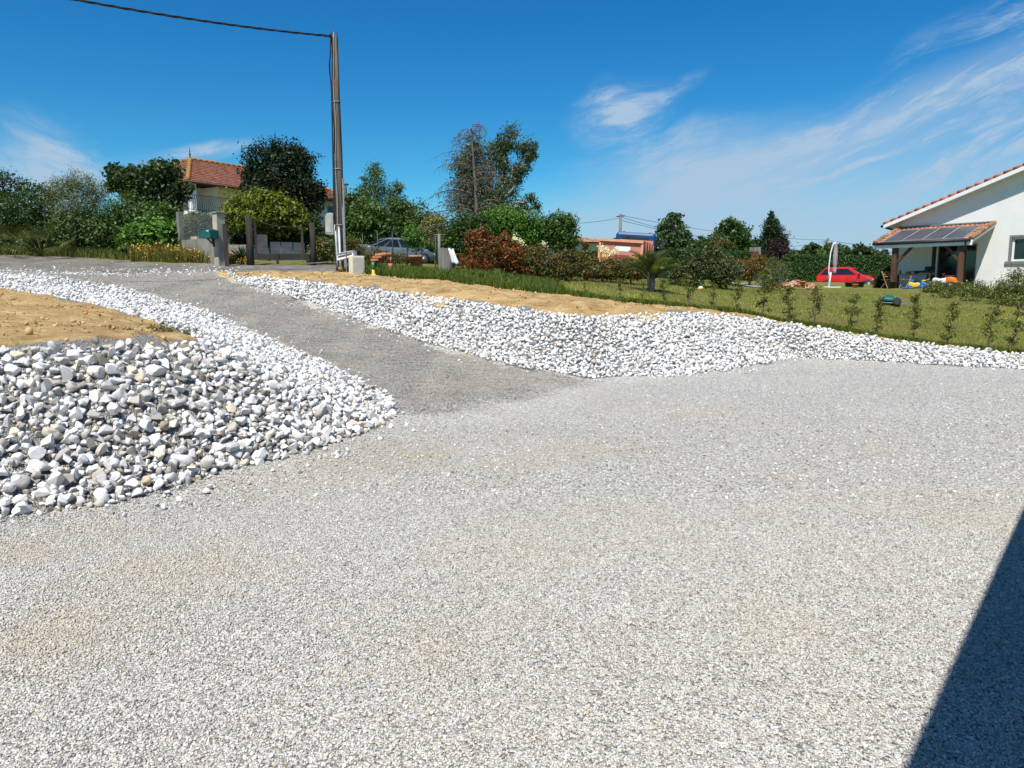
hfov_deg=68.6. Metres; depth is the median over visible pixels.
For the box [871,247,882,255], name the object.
distant tree
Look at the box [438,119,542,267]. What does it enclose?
eucalyptus
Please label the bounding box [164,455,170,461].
limestone rock
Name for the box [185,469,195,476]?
limestone rock
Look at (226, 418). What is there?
limestone rock
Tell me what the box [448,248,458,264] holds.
cloth
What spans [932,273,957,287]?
ride on quad
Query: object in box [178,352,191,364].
limestone rock
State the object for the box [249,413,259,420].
limestone rock
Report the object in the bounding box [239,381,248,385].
limestone rock
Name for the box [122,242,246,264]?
wild flowers
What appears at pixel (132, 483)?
limestone rock
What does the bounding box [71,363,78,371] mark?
limestone rock
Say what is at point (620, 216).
pole
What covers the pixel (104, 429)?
limestone rock
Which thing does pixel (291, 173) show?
holly tree
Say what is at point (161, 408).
limestone rock
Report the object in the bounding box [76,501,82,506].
limestone rock
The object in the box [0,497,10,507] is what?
limestone rock
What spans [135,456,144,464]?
limestone rock
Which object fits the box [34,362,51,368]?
limestone rock
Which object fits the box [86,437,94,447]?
limestone rock
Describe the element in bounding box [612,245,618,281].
white flower
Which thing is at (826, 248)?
loose shrub
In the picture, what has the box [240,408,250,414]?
limestone rock
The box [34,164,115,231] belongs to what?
tamarisk
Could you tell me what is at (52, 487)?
limestone rock
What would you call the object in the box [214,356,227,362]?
limestone rock
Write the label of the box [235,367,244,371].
limestone rock
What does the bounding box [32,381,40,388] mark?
limestone rock
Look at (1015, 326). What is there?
conifer sapling
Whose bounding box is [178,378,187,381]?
limestone rock
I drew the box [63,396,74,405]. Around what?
limestone rock
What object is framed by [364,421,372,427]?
limestone rock
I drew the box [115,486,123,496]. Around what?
limestone rock
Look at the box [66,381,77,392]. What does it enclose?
limestone rock
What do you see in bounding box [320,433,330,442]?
limestone rock
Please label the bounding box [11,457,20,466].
limestone rock
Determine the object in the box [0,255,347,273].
road
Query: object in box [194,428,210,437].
limestone rock
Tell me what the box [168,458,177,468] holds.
limestone rock
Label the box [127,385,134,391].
limestone rock
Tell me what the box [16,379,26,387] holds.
limestone rock
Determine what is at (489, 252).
photinia
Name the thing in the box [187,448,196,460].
limestone rock
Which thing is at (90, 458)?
limestone rock
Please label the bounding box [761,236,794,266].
purple bush
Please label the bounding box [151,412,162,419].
limestone rock
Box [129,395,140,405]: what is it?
limestone rock
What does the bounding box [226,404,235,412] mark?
limestone rock
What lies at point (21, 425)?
limestone rock
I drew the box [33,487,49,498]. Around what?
limestone rock
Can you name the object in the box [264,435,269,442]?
limestone rock
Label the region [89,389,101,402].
limestone rock
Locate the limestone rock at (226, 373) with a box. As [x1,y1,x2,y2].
[222,368,229,376]
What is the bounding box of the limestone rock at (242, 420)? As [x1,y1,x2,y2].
[236,417,246,422]
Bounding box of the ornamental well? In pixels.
[370,252,392,268]
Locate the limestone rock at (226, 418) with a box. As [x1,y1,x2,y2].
[223,415,229,421]
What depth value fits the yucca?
24.94 m
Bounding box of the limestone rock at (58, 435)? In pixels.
[54,430,62,440]
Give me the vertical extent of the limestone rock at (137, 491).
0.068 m
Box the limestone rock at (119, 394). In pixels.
[111,387,128,400]
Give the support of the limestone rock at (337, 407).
on the ground at (30, 305)
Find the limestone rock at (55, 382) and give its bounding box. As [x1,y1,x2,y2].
[50,380,61,386]
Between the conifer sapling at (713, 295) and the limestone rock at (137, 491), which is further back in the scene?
the conifer sapling at (713, 295)
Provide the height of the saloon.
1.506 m
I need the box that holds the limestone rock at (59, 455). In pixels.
[54,447,70,461]
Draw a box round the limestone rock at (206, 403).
[203,400,210,409]
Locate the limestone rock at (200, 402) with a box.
[195,398,211,408]
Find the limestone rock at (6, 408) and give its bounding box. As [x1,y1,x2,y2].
[2,406,11,411]
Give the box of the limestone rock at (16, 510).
[11,501,31,514]
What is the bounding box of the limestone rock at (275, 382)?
[266,380,277,386]
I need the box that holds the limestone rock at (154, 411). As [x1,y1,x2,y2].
[151,407,157,415]
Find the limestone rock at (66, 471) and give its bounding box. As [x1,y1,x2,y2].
[50,467,69,473]
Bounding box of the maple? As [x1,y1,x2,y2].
[702,216,753,250]
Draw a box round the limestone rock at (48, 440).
[40,434,53,446]
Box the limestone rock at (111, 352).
[107,345,115,357]
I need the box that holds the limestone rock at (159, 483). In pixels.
[153,478,165,490]
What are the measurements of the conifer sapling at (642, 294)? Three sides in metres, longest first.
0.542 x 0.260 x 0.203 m
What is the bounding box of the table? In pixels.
[896,273,935,287]
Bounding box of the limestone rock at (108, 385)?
[101,381,114,391]
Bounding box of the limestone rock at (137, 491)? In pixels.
[131,487,144,496]
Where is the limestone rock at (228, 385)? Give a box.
[224,382,232,388]
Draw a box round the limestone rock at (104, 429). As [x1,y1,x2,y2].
[97,425,115,434]
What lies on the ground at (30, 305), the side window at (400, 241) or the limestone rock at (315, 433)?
the limestone rock at (315, 433)
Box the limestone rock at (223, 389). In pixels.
[217,386,227,393]
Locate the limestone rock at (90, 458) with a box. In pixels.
[79,453,93,463]
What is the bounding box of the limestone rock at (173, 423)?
[169,419,178,427]
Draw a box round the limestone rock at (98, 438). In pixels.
[93,435,104,442]
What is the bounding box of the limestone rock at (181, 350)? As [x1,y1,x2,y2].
[175,348,184,356]
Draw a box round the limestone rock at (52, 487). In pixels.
[50,485,59,493]
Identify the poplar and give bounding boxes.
[652,212,692,247]
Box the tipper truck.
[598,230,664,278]
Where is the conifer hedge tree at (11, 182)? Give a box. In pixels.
[0,166,34,218]
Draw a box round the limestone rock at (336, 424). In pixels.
[332,421,340,427]
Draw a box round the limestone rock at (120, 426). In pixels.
[113,421,122,429]
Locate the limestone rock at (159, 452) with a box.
[154,445,165,460]
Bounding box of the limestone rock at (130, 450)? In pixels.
[126,446,136,454]
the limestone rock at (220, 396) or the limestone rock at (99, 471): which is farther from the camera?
the limestone rock at (220, 396)
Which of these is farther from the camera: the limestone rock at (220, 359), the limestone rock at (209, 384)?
the limestone rock at (220, 359)
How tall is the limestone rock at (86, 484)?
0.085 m
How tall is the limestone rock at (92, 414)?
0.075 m
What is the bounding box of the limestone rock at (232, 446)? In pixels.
[226,442,239,451]
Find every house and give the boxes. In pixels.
[106,147,334,257]
[531,237,598,260]
[750,247,760,277]
[872,163,1023,288]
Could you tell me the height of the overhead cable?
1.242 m
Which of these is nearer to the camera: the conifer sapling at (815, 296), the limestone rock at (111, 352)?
the limestone rock at (111, 352)
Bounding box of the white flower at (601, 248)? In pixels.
[597,243,604,257]
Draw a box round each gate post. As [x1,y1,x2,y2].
[245,216,254,264]
[309,223,316,264]
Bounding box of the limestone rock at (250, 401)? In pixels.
[245,397,256,404]
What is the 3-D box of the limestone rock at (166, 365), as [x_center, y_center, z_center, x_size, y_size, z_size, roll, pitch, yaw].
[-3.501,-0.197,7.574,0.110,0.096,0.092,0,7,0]
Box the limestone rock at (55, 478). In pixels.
[46,471,65,487]
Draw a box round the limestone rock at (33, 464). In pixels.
[25,459,42,472]
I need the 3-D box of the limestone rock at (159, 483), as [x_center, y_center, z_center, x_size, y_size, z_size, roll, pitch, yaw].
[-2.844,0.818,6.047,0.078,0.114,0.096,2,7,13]
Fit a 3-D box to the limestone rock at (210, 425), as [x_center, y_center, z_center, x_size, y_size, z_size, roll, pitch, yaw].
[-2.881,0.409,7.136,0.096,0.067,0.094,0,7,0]
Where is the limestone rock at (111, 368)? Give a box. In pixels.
[105,363,119,373]
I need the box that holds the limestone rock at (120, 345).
[115,340,125,350]
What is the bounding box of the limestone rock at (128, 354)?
[121,350,134,358]
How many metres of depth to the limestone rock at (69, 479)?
5.75 m
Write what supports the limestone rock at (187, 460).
on the ground at (30, 305)
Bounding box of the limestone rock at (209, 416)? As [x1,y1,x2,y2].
[204,412,213,422]
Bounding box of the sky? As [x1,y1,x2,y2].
[0,0,1023,278]
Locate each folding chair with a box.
[881,271,889,288]
[899,271,914,287]
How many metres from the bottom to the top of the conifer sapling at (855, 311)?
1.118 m
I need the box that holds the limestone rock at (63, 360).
[56,357,68,364]
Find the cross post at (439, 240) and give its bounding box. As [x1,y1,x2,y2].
[434,234,445,267]
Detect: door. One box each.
[353,257,363,272]
[936,243,976,287]
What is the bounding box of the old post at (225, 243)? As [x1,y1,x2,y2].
[222,224,229,265]
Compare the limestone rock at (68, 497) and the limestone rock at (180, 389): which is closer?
the limestone rock at (68, 497)
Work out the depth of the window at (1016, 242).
35.44 m
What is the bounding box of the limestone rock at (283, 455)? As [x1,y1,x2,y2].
[280,452,287,458]
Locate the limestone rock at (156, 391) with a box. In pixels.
[154,387,159,394]
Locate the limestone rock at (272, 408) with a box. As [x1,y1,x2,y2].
[267,404,278,412]
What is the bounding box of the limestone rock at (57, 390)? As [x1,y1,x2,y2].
[52,386,62,395]
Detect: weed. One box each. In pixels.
[146,321,183,331]
[164,324,207,335]
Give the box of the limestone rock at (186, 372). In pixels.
[182,367,191,376]
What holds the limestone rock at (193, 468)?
on the rocks at (298, 369)
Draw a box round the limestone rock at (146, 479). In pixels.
[142,475,151,484]
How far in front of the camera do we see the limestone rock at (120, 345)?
7.34 m
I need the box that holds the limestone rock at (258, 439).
[255,433,263,442]
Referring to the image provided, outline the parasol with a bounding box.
[828,241,838,287]
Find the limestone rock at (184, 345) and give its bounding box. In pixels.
[180,344,191,350]
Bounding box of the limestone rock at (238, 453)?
[225,448,242,457]
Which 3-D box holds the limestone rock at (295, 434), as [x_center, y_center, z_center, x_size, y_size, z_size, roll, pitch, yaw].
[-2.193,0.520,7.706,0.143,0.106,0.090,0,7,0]
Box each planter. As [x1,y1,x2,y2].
[844,282,855,286]
[856,282,863,286]
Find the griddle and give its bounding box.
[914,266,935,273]
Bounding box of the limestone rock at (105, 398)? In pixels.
[99,394,111,402]
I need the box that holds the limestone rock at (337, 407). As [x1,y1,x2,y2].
[334,403,340,411]
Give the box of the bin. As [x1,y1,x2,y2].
[887,281,897,288]
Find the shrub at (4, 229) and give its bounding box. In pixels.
[0,224,33,254]
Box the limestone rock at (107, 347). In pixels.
[103,344,116,351]
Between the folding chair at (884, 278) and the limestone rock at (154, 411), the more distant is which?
the folding chair at (884, 278)
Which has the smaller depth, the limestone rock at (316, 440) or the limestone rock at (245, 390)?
the limestone rock at (316, 440)
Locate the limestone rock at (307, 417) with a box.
[303,413,311,419]
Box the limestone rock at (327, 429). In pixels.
[321,425,332,435]
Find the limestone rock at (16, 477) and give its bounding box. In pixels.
[11,475,21,480]
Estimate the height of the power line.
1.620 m
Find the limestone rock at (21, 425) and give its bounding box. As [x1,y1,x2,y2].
[18,422,25,428]
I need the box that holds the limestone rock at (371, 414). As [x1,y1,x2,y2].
[366,410,378,420]
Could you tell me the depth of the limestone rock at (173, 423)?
6.88 m
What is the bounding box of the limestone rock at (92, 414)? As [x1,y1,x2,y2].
[87,410,102,417]
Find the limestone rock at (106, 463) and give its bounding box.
[103,458,113,469]
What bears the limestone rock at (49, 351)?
on the ground at (30, 305)
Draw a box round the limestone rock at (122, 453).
[119,451,126,455]
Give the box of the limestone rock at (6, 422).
[2,415,11,427]
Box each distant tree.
[689,235,707,247]
[690,241,702,248]
[748,237,758,250]
[801,241,822,254]
[838,243,849,254]
[840,241,876,255]
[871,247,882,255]
[876,249,889,255]
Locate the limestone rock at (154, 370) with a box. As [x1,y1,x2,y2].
[145,364,166,375]
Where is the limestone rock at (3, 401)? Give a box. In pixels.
[0,397,6,404]
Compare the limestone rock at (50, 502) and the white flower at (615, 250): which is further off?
the white flower at (615, 250)
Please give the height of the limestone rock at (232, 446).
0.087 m
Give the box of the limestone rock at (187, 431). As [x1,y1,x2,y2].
[178,427,192,435]
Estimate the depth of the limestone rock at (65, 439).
6.20 m
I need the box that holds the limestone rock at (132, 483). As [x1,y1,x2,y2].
[122,478,138,487]
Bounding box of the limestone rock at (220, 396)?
[216,390,225,401]
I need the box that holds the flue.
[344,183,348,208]
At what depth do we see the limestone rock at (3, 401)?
6.37 m
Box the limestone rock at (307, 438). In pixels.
[304,436,311,442]
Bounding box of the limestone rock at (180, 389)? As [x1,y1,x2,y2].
[174,386,185,392]
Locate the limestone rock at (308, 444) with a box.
[304,441,312,448]
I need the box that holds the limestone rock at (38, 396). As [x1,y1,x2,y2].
[33,392,45,400]
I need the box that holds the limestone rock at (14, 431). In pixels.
[9,427,20,435]
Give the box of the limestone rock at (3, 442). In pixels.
[0,438,7,447]
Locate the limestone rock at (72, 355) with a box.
[66,349,81,360]
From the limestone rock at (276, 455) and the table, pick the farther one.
the table
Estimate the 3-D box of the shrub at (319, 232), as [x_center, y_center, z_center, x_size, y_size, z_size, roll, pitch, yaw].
[-8.083,-5.738,29.079,2.739,2.111,1.992,0,7,0]
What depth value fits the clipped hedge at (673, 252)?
46.38 m
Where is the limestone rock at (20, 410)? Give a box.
[16,405,25,415]
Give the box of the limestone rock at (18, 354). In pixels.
[9,350,25,358]
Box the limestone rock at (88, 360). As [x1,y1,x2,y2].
[82,355,93,364]
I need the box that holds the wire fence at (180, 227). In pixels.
[176,212,212,247]
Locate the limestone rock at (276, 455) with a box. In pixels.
[273,452,279,459]
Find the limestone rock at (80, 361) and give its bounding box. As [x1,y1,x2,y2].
[78,358,85,363]
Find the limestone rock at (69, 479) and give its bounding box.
[61,473,75,486]
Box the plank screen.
[438,248,454,269]
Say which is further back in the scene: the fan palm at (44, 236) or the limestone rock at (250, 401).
the fan palm at (44, 236)
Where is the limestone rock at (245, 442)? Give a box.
[238,438,252,447]
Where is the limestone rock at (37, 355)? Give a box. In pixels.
[32,354,44,359]
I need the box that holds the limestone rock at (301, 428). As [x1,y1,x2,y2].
[299,421,305,430]
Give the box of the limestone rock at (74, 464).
[71,462,81,468]
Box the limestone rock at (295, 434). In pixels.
[291,430,304,437]
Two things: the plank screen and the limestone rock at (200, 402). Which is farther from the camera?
the plank screen
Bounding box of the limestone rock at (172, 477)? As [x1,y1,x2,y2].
[163,472,177,482]
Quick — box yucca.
[230,245,254,258]
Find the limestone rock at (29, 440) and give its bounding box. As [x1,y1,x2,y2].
[20,437,32,444]
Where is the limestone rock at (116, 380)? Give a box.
[108,377,125,383]
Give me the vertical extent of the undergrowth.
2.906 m
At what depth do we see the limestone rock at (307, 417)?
8.24 m
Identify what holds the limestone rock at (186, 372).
on the limestone rock at (183, 379)
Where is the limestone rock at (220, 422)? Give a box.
[214,419,223,425]
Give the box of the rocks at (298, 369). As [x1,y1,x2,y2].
[0,261,1023,535]
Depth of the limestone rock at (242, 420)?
7.38 m
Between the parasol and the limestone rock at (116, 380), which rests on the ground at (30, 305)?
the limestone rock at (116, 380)
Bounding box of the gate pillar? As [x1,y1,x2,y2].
[211,211,225,265]
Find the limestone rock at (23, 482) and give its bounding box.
[10,474,30,490]
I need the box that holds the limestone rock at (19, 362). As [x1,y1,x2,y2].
[15,357,29,365]
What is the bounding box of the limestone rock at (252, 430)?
[249,427,256,434]
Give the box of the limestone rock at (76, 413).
[69,407,82,419]
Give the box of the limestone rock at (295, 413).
[292,412,300,418]
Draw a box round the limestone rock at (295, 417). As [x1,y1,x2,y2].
[293,415,300,423]
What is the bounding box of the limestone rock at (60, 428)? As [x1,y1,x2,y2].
[50,424,65,432]
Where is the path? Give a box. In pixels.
[732,282,761,286]
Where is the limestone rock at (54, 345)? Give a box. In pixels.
[47,341,60,350]
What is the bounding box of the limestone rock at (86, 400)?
[78,398,89,406]
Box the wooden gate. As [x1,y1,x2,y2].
[254,220,308,263]
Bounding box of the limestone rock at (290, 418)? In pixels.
[282,415,294,425]
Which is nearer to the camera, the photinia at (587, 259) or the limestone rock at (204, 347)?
the limestone rock at (204, 347)
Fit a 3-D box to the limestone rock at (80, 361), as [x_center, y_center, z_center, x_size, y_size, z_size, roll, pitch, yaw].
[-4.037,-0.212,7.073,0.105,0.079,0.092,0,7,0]
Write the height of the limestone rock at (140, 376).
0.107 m
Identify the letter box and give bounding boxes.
[199,228,218,246]
[336,250,357,271]
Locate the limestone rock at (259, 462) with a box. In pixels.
[254,457,264,465]
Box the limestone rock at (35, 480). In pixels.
[30,475,41,483]
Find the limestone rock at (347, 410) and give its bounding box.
[343,407,350,417]
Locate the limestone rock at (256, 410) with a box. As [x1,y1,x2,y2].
[252,405,260,415]
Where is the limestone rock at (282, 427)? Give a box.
[279,424,291,434]
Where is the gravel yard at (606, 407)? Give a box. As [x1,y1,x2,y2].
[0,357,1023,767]
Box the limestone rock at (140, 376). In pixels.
[135,372,146,382]
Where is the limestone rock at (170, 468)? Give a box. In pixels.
[162,464,175,473]
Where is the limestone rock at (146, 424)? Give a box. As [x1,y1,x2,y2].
[139,419,153,431]
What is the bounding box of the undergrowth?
[0,205,518,269]
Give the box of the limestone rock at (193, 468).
[187,466,198,471]
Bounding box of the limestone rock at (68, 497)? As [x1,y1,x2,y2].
[57,493,74,505]
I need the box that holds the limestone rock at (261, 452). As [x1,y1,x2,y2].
[255,448,265,458]
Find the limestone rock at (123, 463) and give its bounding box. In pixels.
[118,459,127,468]
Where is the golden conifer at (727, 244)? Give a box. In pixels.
[703,236,737,249]
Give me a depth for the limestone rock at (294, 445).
7.38 m
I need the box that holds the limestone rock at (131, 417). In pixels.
[126,414,135,421]
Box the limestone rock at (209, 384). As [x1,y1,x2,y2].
[206,381,213,386]
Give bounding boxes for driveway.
[0,271,589,415]
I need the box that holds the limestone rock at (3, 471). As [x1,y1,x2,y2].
[0,466,8,475]
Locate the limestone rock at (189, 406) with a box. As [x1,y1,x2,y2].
[187,402,196,409]
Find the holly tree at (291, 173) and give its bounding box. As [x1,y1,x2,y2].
[233,135,332,253]
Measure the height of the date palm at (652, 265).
1.468 m
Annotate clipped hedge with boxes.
[573,250,646,275]
[655,246,759,280]
[781,253,897,281]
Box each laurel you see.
[333,220,437,261]
[428,203,499,268]
[480,195,550,249]
[531,208,583,253]
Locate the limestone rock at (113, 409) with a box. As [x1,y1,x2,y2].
[107,403,119,415]
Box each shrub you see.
[0,178,68,243]
[0,224,33,254]
[11,205,124,253]
[91,187,183,239]
[111,209,190,253]
[184,207,231,238]
[209,186,314,240]
[227,220,309,249]
[271,208,334,252]
[303,236,335,263]
[334,185,402,246]
[346,235,369,262]
[361,245,409,264]
[383,194,443,247]
[418,213,447,263]
[665,248,719,286]
[703,243,747,288]
[733,254,770,284]
[751,256,790,290]
[814,241,840,254]
[872,263,890,287]
[917,279,948,291]
[931,291,961,297]
[933,280,971,293]
[953,279,989,295]
[959,293,984,300]
[969,278,1004,297]
[978,295,1016,304]
[990,263,1023,299]
[1000,293,1023,306]
[1002,267,1023,299]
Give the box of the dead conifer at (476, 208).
[416,120,513,264]
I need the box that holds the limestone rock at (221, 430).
[216,426,226,432]
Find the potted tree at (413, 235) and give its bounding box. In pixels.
[400,224,428,267]
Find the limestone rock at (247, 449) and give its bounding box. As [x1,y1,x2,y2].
[243,445,252,454]
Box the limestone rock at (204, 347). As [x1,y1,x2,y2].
[200,344,207,351]
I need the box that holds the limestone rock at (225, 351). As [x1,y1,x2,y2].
[218,348,231,356]
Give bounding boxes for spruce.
[753,210,798,278]
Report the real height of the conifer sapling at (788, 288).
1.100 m
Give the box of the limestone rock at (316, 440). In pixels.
[311,437,320,446]
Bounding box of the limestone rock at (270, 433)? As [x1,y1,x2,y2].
[265,429,275,436]
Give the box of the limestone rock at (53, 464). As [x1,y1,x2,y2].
[48,461,59,470]
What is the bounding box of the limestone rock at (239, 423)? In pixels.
[234,417,247,425]
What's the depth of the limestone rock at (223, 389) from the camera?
7.72 m
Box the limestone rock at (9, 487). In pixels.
[2,482,16,492]
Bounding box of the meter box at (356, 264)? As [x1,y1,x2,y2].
[349,256,364,273]
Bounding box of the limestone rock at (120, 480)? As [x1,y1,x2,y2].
[117,477,123,485]
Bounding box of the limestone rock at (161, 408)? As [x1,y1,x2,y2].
[157,403,166,413]
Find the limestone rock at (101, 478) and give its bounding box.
[96,474,106,486]
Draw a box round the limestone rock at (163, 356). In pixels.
[155,352,166,357]
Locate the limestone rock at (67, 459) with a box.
[63,453,71,463]
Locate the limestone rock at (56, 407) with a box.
[51,401,62,410]
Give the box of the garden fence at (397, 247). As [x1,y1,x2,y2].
[362,231,435,266]
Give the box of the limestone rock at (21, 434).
[17,431,24,437]
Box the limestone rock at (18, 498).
[12,494,28,504]
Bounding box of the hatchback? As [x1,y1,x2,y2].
[816,267,874,284]
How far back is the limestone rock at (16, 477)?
5.58 m
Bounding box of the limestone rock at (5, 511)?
[1,506,9,516]
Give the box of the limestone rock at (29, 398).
[25,394,34,404]
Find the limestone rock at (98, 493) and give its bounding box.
[93,488,108,501]
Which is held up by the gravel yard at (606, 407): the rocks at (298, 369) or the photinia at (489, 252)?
the rocks at (298, 369)
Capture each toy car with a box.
[908,279,919,287]
[920,279,928,287]
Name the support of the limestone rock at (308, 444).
on the ground at (30, 305)
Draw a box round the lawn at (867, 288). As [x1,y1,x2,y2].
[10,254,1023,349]
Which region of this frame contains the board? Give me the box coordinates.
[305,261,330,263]
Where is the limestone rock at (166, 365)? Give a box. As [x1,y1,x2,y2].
[159,360,169,368]
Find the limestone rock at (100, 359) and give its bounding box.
[94,353,109,365]
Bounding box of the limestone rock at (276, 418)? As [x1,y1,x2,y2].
[271,413,280,422]
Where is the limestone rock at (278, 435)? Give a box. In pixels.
[275,433,282,438]
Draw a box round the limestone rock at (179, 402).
[167,398,186,406]
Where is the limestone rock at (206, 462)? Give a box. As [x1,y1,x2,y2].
[199,455,214,469]
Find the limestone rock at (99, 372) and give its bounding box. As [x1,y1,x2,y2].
[87,365,105,378]
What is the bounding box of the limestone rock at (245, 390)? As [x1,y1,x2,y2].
[241,387,250,394]
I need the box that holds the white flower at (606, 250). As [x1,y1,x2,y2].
[602,246,608,280]
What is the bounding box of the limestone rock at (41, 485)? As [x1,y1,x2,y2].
[37,482,49,489]
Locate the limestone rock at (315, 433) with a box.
[312,429,317,437]
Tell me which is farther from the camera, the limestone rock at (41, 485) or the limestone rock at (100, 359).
the limestone rock at (100, 359)
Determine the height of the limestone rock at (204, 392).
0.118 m
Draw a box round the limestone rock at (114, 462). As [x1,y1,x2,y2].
[110,458,119,466]
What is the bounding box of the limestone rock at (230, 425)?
[227,422,236,431]
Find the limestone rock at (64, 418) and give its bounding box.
[58,414,68,421]
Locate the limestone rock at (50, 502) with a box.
[45,498,53,505]
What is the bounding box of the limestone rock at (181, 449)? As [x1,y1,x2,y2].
[174,446,187,452]
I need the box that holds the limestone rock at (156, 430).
[153,427,161,433]
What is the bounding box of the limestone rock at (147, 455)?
[138,452,152,458]
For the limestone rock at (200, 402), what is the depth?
7.34 m
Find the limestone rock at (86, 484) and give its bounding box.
[83,480,91,487]
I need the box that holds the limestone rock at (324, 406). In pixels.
[320,403,326,415]
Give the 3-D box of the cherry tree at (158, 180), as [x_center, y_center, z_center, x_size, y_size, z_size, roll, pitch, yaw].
[-14.753,-7.234,30.285,3.965,4.142,2.451,0,7,0]
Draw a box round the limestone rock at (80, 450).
[76,445,84,455]
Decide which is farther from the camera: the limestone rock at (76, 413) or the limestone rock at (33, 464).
the limestone rock at (76, 413)
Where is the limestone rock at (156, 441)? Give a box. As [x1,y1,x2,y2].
[153,433,159,446]
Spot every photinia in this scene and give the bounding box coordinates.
[455,223,510,271]
[495,231,531,275]
[517,243,558,277]
[547,247,585,279]
[572,241,610,280]
[595,255,628,281]
[618,256,644,284]
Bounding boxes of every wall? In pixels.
[182,239,214,263]
[228,245,246,254]
[257,234,304,260]
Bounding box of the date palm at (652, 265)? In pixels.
[621,249,687,291]
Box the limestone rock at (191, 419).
[182,411,196,424]
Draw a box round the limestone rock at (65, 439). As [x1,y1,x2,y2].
[59,433,72,443]
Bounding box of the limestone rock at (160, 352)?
[156,349,164,356]
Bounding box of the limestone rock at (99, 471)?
[90,463,107,480]
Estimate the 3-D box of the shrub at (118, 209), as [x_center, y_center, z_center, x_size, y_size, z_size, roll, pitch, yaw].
[-13.290,-5.707,26.609,3.394,2.564,2.380,3,8,23]
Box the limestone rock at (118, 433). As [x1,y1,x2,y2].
[112,429,123,440]
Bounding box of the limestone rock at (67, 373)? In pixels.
[60,364,73,381]
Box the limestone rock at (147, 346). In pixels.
[144,343,157,352]
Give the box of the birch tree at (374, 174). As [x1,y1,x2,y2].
[352,159,405,212]
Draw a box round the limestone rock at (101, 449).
[95,442,106,455]
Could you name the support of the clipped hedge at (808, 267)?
on the lawn at (867, 288)
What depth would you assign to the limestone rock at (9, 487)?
5.47 m
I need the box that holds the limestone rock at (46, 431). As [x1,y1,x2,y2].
[42,427,56,437]
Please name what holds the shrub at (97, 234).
on the lawn at (867, 288)
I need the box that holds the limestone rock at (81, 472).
[70,469,83,476]
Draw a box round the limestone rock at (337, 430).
[335,428,345,433]
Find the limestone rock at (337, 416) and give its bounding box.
[335,412,340,419]
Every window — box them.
[328,206,332,212]
[373,239,390,245]
[386,239,399,246]
[399,240,412,247]
[1004,235,1023,264]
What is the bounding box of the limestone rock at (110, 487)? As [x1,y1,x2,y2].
[103,479,115,491]
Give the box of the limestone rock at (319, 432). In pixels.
[314,427,321,435]
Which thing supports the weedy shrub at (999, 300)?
on the lawn at (867, 288)
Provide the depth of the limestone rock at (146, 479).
5.99 m
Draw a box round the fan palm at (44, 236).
[6,221,73,255]
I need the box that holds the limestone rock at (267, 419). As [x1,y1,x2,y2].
[263,416,271,422]
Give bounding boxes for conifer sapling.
[615,279,623,294]
[639,282,646,298]
[658,278,669,300]
[679,273,697,303]
[707,283,719,305]
[729,279,743,307]
[752,268,775,312]
[776,284,800,320]
[806,285,829,321]
[842,291,865,328]
[871,296,889,332]
[903,292,926,336]
[936,300,964,342]
[980,304,1004,344]
[997,301,1023,348]
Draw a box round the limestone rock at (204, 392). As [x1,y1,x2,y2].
[201,386,208,396]
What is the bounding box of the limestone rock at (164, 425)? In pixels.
[160,421,168,430]
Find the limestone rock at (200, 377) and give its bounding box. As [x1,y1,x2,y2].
[193,369,204,380]
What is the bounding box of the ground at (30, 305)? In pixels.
[0,271,1023,523]
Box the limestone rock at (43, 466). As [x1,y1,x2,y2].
[38,461,51,470]
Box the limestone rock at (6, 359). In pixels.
[1,355,12,365]
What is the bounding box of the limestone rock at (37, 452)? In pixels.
[29,446,46,459]
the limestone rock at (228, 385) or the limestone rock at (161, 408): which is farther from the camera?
the limestone rock at (228, 385)
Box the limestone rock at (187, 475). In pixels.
[179,472,190,483]
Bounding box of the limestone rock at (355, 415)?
[351,412,359,418]
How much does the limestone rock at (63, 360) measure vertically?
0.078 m
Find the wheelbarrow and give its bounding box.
[878,295,913,305]
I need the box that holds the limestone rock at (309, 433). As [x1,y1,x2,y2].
[306,430,312,436]
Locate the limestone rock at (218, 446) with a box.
[211,442,225,451]
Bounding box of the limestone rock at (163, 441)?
[160,439,167,444]
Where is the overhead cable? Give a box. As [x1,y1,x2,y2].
[72,0,332,37]
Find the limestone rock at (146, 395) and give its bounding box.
[139,390,153,402]
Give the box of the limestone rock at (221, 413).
[217,410,225,419]
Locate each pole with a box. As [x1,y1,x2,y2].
[325,29,345,270]
[616,214,624,231]
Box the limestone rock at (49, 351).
[40,347,62,354]
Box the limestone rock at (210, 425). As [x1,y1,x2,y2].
[205,423,214,428]
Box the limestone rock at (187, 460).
[171,454,193,467]
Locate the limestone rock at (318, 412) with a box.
[314,407,323,417]
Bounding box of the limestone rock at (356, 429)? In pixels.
[351,425,361,433]
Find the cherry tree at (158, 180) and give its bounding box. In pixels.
[99,154,195,212]
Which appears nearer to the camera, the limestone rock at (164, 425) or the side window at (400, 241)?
the limestone rock at (164, 425)
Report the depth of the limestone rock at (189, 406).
7.21 m
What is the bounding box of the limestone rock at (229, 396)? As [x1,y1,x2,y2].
[225,393,232,400]
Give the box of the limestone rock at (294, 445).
[288,442,297,449]
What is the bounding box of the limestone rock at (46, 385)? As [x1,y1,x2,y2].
[41,378,51,392]
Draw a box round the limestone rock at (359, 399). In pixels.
[356,397,361,403]
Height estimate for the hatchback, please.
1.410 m
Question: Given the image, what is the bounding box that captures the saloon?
[360,237,436,263]
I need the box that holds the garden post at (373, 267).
[371,262,374,275]
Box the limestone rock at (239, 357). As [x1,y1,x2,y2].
[235,352,243,361]
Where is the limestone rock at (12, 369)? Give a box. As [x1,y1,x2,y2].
[4,364,20,375]

